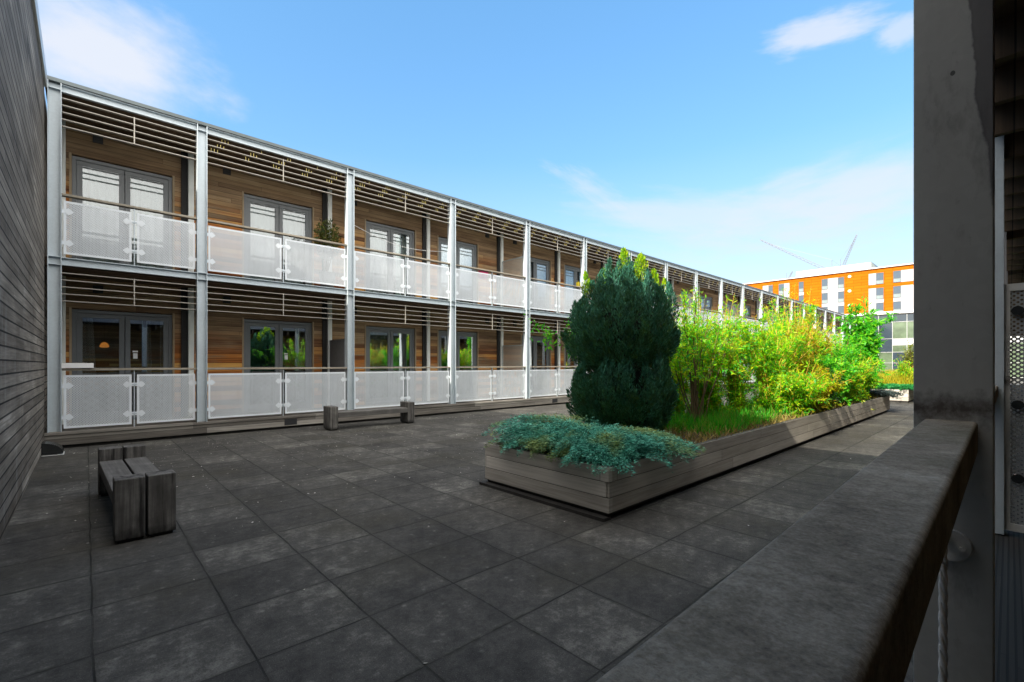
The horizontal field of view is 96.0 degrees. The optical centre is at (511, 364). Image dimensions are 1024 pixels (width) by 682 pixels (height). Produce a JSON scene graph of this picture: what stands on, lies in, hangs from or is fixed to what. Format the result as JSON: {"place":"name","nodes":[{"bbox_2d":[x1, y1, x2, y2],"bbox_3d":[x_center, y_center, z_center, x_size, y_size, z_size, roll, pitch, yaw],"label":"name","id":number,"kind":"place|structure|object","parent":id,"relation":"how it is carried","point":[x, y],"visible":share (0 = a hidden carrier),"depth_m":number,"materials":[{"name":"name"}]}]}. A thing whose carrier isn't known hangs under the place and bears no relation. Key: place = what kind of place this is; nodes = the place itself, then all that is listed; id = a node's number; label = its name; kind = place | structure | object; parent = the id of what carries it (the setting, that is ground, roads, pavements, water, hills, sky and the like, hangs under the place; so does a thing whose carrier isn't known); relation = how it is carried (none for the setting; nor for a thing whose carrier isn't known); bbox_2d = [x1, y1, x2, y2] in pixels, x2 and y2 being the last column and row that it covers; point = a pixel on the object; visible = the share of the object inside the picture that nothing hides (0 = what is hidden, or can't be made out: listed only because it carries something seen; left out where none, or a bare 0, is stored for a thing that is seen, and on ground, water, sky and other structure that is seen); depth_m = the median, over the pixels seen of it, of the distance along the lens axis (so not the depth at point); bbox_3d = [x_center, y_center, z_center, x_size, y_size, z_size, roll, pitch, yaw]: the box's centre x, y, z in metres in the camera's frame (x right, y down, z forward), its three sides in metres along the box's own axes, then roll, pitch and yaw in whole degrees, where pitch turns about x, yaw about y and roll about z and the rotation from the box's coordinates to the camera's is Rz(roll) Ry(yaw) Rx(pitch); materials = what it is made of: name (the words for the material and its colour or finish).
{"place":"outdoors","nodes":[
{"label":"outdoors","id":0,"kind":"place"},
{"bbox_2d":[0,0,46,540],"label":"timber building","id":1,"kind":"structure","parent":0,"point":[23,254],"depth_m":4.87,"materials":[{"name":"wood"}]},
{"bbox_2d":[37,0,913,283],"label":"sky","id":2,"kind":"structure","parent":0,"point":[692,134],"materials":[{"name":"blue"}]},
{"bbox_2d":[0,379,1013,681],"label":"paving","id":3,"kind":"structure","parent":0,"point":[418,553],"depth_m":3.31,"materials":[{"name":"grey tile"}]},
{"bbox_2d":[41,441,64,456],"bbox_3d":[-7.165,1.308,7.199,0.250,0.196,0.340,0,0,-43],"label":"vent cowl","id":4,"kind":"object","parent":3,"relation":"on","point":[49,448],"visible":1,"depth_m":7.09,"materials":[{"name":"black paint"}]},
{"bbox_2d":[98,443,175,543],"bbox_3d":[-3.652,1.157,4.428,0.392,0.505,2.000,0,0,-45],"label":"bench","id":5,"kind":"object","parent":3,"relation":"on","point":[136,486],"visible":1,"depth_m":3.78,"materials":[{"name":"grey wood"}]},
{"bbox_2d":[323,401,414,430],"bbox_3d":[-3.212,1.157,10.514,2.000,0.505,0.392,0,0,-41],"label":"bench","id":6,"kind":"object","parent":3,"relation":"on","point":[333,414],"visible":1,"depth_m":10.25,"materials":[{"name":"grey wood"}]},
{"bbox_2d":[46,411,850,663],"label":"leaf litter","id":7,"kind":"object","parent":3,"relation":"on","point":[307,474],"visible":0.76,"depth_m":6.22,"materials":[{"name":"brown plant"}]},
{"bbox_2d":[479,396,889,521],"bbox_3d":[5.467,1.171,9.605,14.290,0.477,1.780,0,0,-43],"label":"timber planter","id":8,"kind":"object","parent":3,"relation":"on","point":[582,491],"visible":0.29,"depth_m":5.02,"materials":[{"name":"wood"}]},
{"bbox_2d":[524,314,590,372],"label":"twiggy shrub","id":9,"kind":"object","parent":8,"relation":"on","point":[549,334],"visible":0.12,"depth_m":6.73,"materials":[{"name":"green plant"}]},
{"bbox_2d":[482,411,704,475],"bbox_3d":[0.946,0.800,5.271,2.278,0.474,2.319,0,0,-43],"label":"spreading juniper","id":10,"kind":"object","parent":8,"relation":"on","point":[568,438],"visible":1,"depth_m":4.77,"materials":[{"name":"teal plant"}]},
{"bbox_2d":[560,247,682,430],"bbox_3d":[1.540,-0.293,6.325,1.618,2.668,1.569,0,0,-43],"label":"conifer","id":11,"kind":"object","parent":8,"relation":"on","point":[623,350],"visible":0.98,"depth_m":5.90,"materials":[{"name":"green plant"}]},
{"bbox_2d":[669,308,709,414],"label":"willow shrub","id":12,"kind":"object","parent":8,"relation":"on","point":[680,403],"visible":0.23,"depth_m":7.83,"materials":[{"name":"green plant"}]},
{"bbox_2d":[673,291,740,412],"bbox_3d":[3.464,-0.138,8.346,1.964,2.281,1.109,0,0,-43],"label":"willow shrub","id":13,"kind":"object","parent":8,"relation":"on","point":[714,401],"visible":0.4,"depth_m":8.11,"materials":[{"name":"green plant"}]},
{"bbox_2d":[669,283,747,421],"bbox_3d":[2.915,-0.145,7.238,1.645,2.279,1.103,0,0,-24],"label":"multi stem shrub","id":14,"kind":"object","parent":8,"relation":"on","point":[691,352],"visible":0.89,"depth_m":7.15,"materials":[{"name":"green plant"}]},
{"bbox_2d":[661,402,777,436],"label":"grass","id":15,"kind":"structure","parent":8,"relation":"on","point":[688,419],"depth_m":6.99,"materials":[{"name":"green plant"}]},
{"bbox_2d":[714,298,773,413],"bbox_3d":[4.222,-0.080,8.740,1.504,2.243,1.218,0,0,-43],"label":"willow shrub","id":16,"kind":"object","parent":8,"relation":"on","point":[738,388],"visible":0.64,"depth_m":8.48,"materials":[{"name":"green plant"}]},
{"bbox_2d":[660,393,878,444],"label":"dry grass","id":17,"kind":"structure","parent":8,"relation":"on","point":[769,422],"depth_m":6.70,"materials":[{"name":"green plant"}]},
{"bbox_2d":[752,312,795,384],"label":"leafy shrub","id":18,"kind":"object","parent":8,"relation":"on","point":[772,339],"visible":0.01,"depth_m":10.24,"materials":[{"name":"green plant"}]},
{"bbox_2d":[735,310,813,413],"bbox_3d":[5.019,-0.005,8.841,1.289,2.171,2.102,0,0,31],"label":"willow shrub","id":19,"kind":"object","parent":8,"relation":"on","point":[776,358],"visible":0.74,"depth_m":8.61,"materials":[{"name":"green plant"}]},
{"bbox_2d":[754,306,825,406],"bbox_3d":[5.699,0.027,9.564,2.228,2.505,1.357,0,0,-43],"label":"shrub","id":20,"kind":"object","parent":8,"relation":"on","point":[807,358],"visible":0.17,"depth_m":9.20,"materials":[{"name":"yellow plant"}]},
{"bbox_2d":[756,283,835,366],"bbox_3d":[6.636,-0.428,10.811,1.768,3.032,1.460,0,0,-43],"label":"willow shrub","id":21,"kind":"object","parent":8,"relation":"on","point":[777,315],"visible":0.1,"depth_m":10.66,"materials":[{"name":"green plant"}]},
{"bbox_2d":[718,392,874,418],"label":"weeds","id":22,"kind":"object","parent":8,"relation":"on","point":[773,410],"visible":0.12,"depth_m":8.70,"materials":[{"name":"green plant"}]},
{"bbox_2d":[756,358,837,417],"bbox_3d":[5.385,0.571,8.600,1.814,1.408,1.192,0,0,-43],"label":"willow shrub","id":23,"kind":"object","parent":8,"relation":"on","point":[796,386],"visible":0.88,"depth_m":8.42,"materials":[{"name":"green plant"}]},
{"bbox_2d":[774,320,833,373],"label":"willow shrub","id":24,"kind":"object","parent":8,"relation":"on","point":[818,355],"visible":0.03,"depth_m":9.86,"materials":[{"name":"green plant"}]},
{"bbox_2d":[797,317,836,356],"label":"autumn shrub","id":25,"kind":"object","parent":8,"relation":"on","point":[828,345],"visible":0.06,"depth_m":11.48,"materials":[{"name":"green plant"}]},
{"bbox_2d":[795,362,854,412],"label":"autumn shrub","id":26,"kind":"object","parent":8,"relation":"in","point":[827,392],"visible":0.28,"depth_m":9.22,"materials":[{"name":"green plant"}]},
{"bbox_2d":[809,364,843,409],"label":"deep green shrub","id":27,"kind":"object","parent":8,"relation":"on","point":[833,393],"visible":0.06,"depth_m":9.70,"materials":[{"name":"green plant"}]},
{"bbox_2d":[819,331,843,349],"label":"willow shrub","id":28,"kind":"object","parent":8,"relation":"in","point":[838,343],"visible":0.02,"depth_m":13.08,"materials":[{"name":"green plant"}]},
{"bbox_2d":[813,348,865,405],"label":"leafy shrub","id":29,"kind":"object","parent":8,"relation":"on","point":[836,366],"visible":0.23,"depth_m":10.33,"materials":[{"name":"green plant"}]},
{"bbox_2d":[830,328,871,374],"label":"leafy shrub","id":30,"kind":"object","parent":8,"relation":"on","point":[851,352],"visible":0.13,"depth_m":12.04,"materials":[{"name":"green plant"}]},
{"bbox_2d":[837,355,875,404],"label":"willow shrub","id":31,"kind":"object","parent":8,"relation":"in","point":[852,389],"visible":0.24,"depth_m":11.12,"materials":[{"name":"green plant"}]},
{"bbox_2d":[841,348,884,409],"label":"willow shrub","id":32,"kind":"object","parent":8,"relation":"on","point":[867,379],"visible":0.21,"depth_m":12.00,"materials":[{"name":"green plant"}]},
{"bbox_2d":[836,295,897,390],"bbox_3d":[10.462,-0.545,13.690,1.817,3.082,1.319,0,0,-21],"label":"leafy shrub","id":33,"kind":"object","parent":8,"relation":"on","point":[866,328],"visible":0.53,"depth_m":13.41,"materials":[{"name":"green plant"}]},
{"bbox_2d":[865,361,890,390],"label":"leafy shrub","id":34,"kind":"object","parent":8,"relation":"on","point":[875,372],"visible":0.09,"depth_m":12.86,"materials":[{"name":"green plant"}]},
{"bbox_2d":[867,389,902,399],"bbox_3d":[10.666,0.865,13.742,2.031,0.282,1.625,0,0,-43],"label":"trailing juniper","id":35,"kind":"object","parent":8,"relation":"on","point":[885,393],"visible":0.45,"depth_m":13.19,"materials":[{"name":"plant"}]},
{"bbox_2d":[596,0,1023,681],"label":"walkway building","id":36,"kind":"structure","parent":3,"relation":"on","point":[840,584],"depth_m":1.19,"materials":[{"name":"concrete"}]},
{"bbox_2d":[947,530,972,561],"bbox_3d":[1.138,0.482,1.199,0.099,0.084,0.084,0,0,-43],"label":"bracket plate","id":37,"kind":"object","parent":36,"relation":"attached to","point":[960,547],"visible":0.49,"depth_m":1.22,"materials":[{"name":"metal"}]},
{"bbox_2d":[938,546,947,681],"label":"wire rope","id":38,"kind":"object","parent":37,"relation":"hanging from","point":[943,626],"visible":0.88,"depth_m":1.17,"materials":[{"name":"metal"}]},
{"bbox_2d":[872,389,913,402],"bbox_3d":[18.945,1.171,22.183,14.060,0.477,1.810,0,0,-43],"label":"timber planter","id":39,"kind":"object","parent":3,"relation":"on","point":[907,396],"visible":0.06,"depth_m":16.97,"materials":[{"name":"wood"}]},
{"bbox_2d":[875,383,913,390],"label":"ground cover","id":40,"kind":"object","parent":39,"relation":"on","point":[901,387],"visible":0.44,"depth_m":17.23,"materials":[{"name":"green plant"}]},
{"bbox_2d":[897,339,913,372],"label":"rounded bush","id":41,"kind":"object","parent":39,"relation":"on","point":[909,356],"visible":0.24,"depth_m":20.80,"materials":[{"name":"green plant"}]},
{"bbox_2d":[745,262,913,313],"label":"orange building","id":42,"kind":"structure","parent":0,"point":[839,289],"depth_m":98.62,"materials":[{"name":"orange paint"}]},
{"bbox_2d":[768,285,772,292],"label":"window","id":43,"kind":"structure","parent":42,"relation":"in","point":[770,288],"depth_m":110.18,"materials":[{"name":"grey glass"}]},
{"bbox_2d":[779,284,783,293],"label":"window","id":44,"kind":"structure","parent":42,"relation":"in","point":[780,285],"depth_m":108.42,"materials":[{"name":"grey glass"}]},
{"bbox_2d":[799,282,803,291],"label":"window","id":45,"kind":"structure","parent":42,"relation":"in","point":[801,284],"depth_m":105.39,"materials":[{"name":"grey glass"}]},
{"bbox_2d":[799,295,803,301],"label":"window","id":46,"kind":"structure","parent":42,"relation":"in","point":[801,297],"depth_m":105.39,"materials":[{"name":"grey glass"}]},
{"bbox_2d":[822,279,827,289],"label":"window","id":47,"kind":"structure","parent":42,"relation":"in","point":[824,281],"depth_m":102.11,"materials":[{"name":"grey glass"}]},
{"bbox_2d":[822,293,827,303],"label":"window","id":48,"kind":"structure","parent":42,"relation":"in","point":[824,295],"depth_m":102.11,"materials":[{"name":"grey glass"}]},
{"bbox_2d":[838,277,843,287],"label":"window","id":49,"kind":"structure","parent":42,"relation":"in","point":[840,279],"depth_m":99.87,"materials":[{"name":"grey glass"}]},
{"bbox_2d":[838,291,843,301],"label":"window","id":50,"kind":"structure","parent":42,"relation":"in","point":[840,294],"depth_m":99.81,"materials":[{"name":"grey glass"}]},
{"bbox_2d":[838,306,843,313],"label":"window","id":51,"kind":"structure","parent":42,"relation":"in","point":[840,308],"depth_m":99.81,"materials":[{"name":"grey glass"}]},
{"bbox_2d":[876,272,883,283],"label":"window","id":52,"kind":"structure","parent":42,"relation":"in","point":[879,276],"depth_m":94.91,"materials":[{"name":"grey glass"}]},
{"bbox_2d":[876,287,883,298],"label":"window","id":53,"kind":"structure","parent":42,"relation":"in","point":[879,291],"depth_m":94.91,"materials":[{"name":"grey glass"}]},
{"bbox_2d":[876,302,883,311],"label":"window","id":54,"kind":"structure","parent":42,"relation":"in","point":[880,306],"depth_m":94.91,"materials":[{"name":"grey glass"}]},
{"bbox_2d":[893,270,900,282],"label":"window","id":55,"kind":"structure","parent":42,"relation":"in","point":[896,274],"depth_m":93.00,"materials":[{"name":"grey glass"}]},
{"bbox_2d":[893,286,900,297],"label":"window","id":56,"kind":"structure","parent":42,"relation":"in","point":[896,289],"depth_m":93.03,"materials":[{"name":"grey glass"}]},
{"bbox_2d":[893,301,900,310],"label":"window","id":57,"kind":"structure","parent":42,"relation":"in","point":[897,304],"depth_m":92.94,"materials":[{"name":"grey glass"}]},
{"bbox_2d":[873,370,913,383],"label":"ornamental grass","id":58,"kind":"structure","parent":0,"point":[893,378],"depth_m":18.99,"materials":[{"name":"yellow plant"}]},
{"bbox_2d":[891,357,913,380],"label":"willow shrub","id":59,"kind":"object","parent":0,"point":[904,368],"visible":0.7,"depth_m":18.97,"materials":[{"name":"green plant"}]},
{"bbox_2d":[845,310,1022,378],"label":"glass building","id":60,"kind":"structure","parent":0,"point":[898,334],"depth_m":51.10,"materials":[{"name":"grey glass"}]},
{"label":"ground","id":61,"kind":"structure","parent":0,"visible":0},
{"bbox_2d":[44,75,863,447],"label":"apartment building","id":62,"kind":"structure","parent":61,"relation":"on","point":[186,261],"depth_m":10.78,"materials":[{"name":"brown wood"}]},
{"bbox_2d":[61,363,93,367],"bbox_3d":[-7.430,0.019,7.888,0.400,0.091,0.180,0,0,-43],"label":"window box","id":63,"kind":"object","parent":62,"relation":"on","point":[77,365],"visible":0.98,"depth_m":7.82,"materials":[{"name":"white plastic"}]},
{"bbox_2d":[99,314,108,347],"bbox_3d":[-9.013,-0.775,10.189,0.168,0.810,0.170,0,0,-43],"label":"pendant lamp","id":64,"kind":"object","parent":62,"relation":"hanging from","point":[104,344],"visible":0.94,"depth_m":10.19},
{"bbox_2d":[69,307,174,422],"bbox_3d":[-7.895,0.020,9.391,1.625,2.210,0.246,0,0,-43],"label":"patio door","id":65,"kind":"structure","parent":62,"relation":"in","point":[81,330],"depth_m":9.31,"materials":[{"name":"grey glass"}]},
{"bbox_2d":[69,152,174,269],"bbox_3d":[-7.896,-2.920,9.392,1.625,2.210,0.248,0,0,-43],"label":"patio door","id":66,"kind":"structure","parent":62,"relation":"in","point":[123,185],"depth_m":9.35,"materials":[{"name":"grey glass"}]},
{"bbox_2d":[242,318,313,411],"bbox_3d":[-5.758,0.020,11.358,1.625,2.210,0.234,0,0,-43],"label":"patio door","id":67,"kind":"structure","parent":62,"relation":"in","point":[246,323],"depth_m":11.37,"materials":[{"name":"grey glass"}]},
{"bbox_2d":[242,191,313,284],"bbox_3d":[-5.762,-2.920,11.362,1.625,2.210,0.245,0,0,-43],"label":"patio door","id":68,"kind":"structure","parent":62,"relation":"in","point":[279,218],"depth_m":11.33,"materials":[{"name":"grey glass"}]},
{"bbox_2d":[313,218,342,287],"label":"potted plant","id":69,"kind":"object","parent":62,"relation":"on","point":[328,234],"visible":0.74,"depth_m":11.08,"materials":[{"name":"green plant"}]},
{"bbox_2d":[365,325,415,404],"bbox_3d":[-3.561,0.020,13.400,1.625,2.210,0.248,0,0,-43],"label":"patio door","id":70,"kind":"structure","parent":62,"relation":"in","point":[384,347],"depth_m":13.38,"materials":[{"name":"grey glass"}]},
{"bbox_2d":[365,219,415,296],"bbox_3d":[-3.560,-2.920,13.400,1.625,2.210,0.247,0,0,-43],"label":"patio door","id":71,"kind":"structure","parent":62,"relation":"in","point":[372,242],"depth_m":13.38,"materials":[{"name":"grey glass"}]},
{"bbox_2d":[354,225,442,251],"bbox_3d":[-3.065,-3.375,12.401,2.902,0.401,0.011,0,0,-43],"label":"washing line","id":72,"kind":"object","parent":62,"relation":"attached to","point":[399,245],"visible":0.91,"depth_m":12.38,"materials":[{"name":"white fabric"}]},
{"bbox_2d":[437,329,477,398],"bbox_3d":[-1.766,0.020,14.972,1.625,2.210,0.118,0,0,-43],"label":"patio door","id":73,"kind":"structure","parent":62,"relation":"in","point":[466,342],"depth_m":15.09,"materials":[{"name":"grey glass"}]},
{"bbox_2d":[437,235,477,303],"bbox_3d":[-1.766,-2.920,14.972,1.625,2.210,0.118,0,0,-43],"label":"patio door","id":74,"kind":"structure","parent":62,"relation":"in","point":[466,254],"depth_m":15.12,"materials":[{"name":"grey glass"}]},
{"bbox_2d":[521,335,550,393],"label":"patio door","id":75,"kind":"structure","parent":62,"relation":"in","point":[538,355],"depth_m":17.62,"materials":[{"name":"grey glass"}]},
{"bbox_2d":[521,254,550,311],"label":"patio door","id":76,"kind":"structure","parent":62,"relation":"in","point":[539,269],"depth_m":17.63,"materials":[{"name":"grey glass"}]},
{"bbox_2d":[564,339,578,391],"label":"patio door","id":77,"kind":"structure","parent":62,"relation":"in","point":[567,362],"depth_m":18.73,"materials":[{"name":"grey glass"}]},
{"bbox_2d":[564,264,588,313],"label":"patio door","id":78,"kind":"structure","parent":62,"relation":"in","point":[572,275],"depth_m":18.86,"materials":[{"name":"grey glass"}]},
{"bbox_2d":[576,282,580,300],"bbox_3d":[2.534,-2.485,17.409,0.160,1.340,0.210,0,0,-43],"label":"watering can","id":79,"kind":"object","parent":62,"relation":"on","point":[578,283],"visible":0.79,"depth_m":17.36,"materials":[{"name":"yellow plastic"}]},
{"bbox_2d":[680,290,692,324],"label":"patio door","id":80,"kind":"structure","parent":62,"relation":"in","point":[681,293],"depth_m":25.56,"materials":[{"name":"grey glass"}]},
{"bbox_2d":[700,295,712,325],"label":"patio door","id":81,"kind":"structure","parent":62,"relation":"in","point":[708,300],"depth_m":27.25,"materials":[{"name":"grey glass"}]},
{"bbox_2d":[727,301,736,316],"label":"patio door","id":82,"kind":"structure","parent":62,"relation":"in","point":[728,303],"depth_m":29.68,"materials":[{"name":"grey glass"}]},
{"bbox_2d":[744,305,750,334],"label":"patio door","id":83,"kind":"structure","parent":62,"relation":"in","point":[748,307],"depth_m":31.68,"materials":[{"name":"grey glass"}]},
{"bbox_2d":[760,239,835,268],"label":"tower crane","id":84,"kind":"object","parent":61,"relation":"on","point":[775,246],"visible":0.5,"depth_m":229.93,"materials":[{"name":"metal"}]},
{"bbox_2d":[833,234,856,266],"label":"tower crane","id":85,"kind":"object","parent":61,"relation":"on","point":[851,245],"visible":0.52,"depth_m":215.62,"materials":[{"name":"metal"}]}
]}

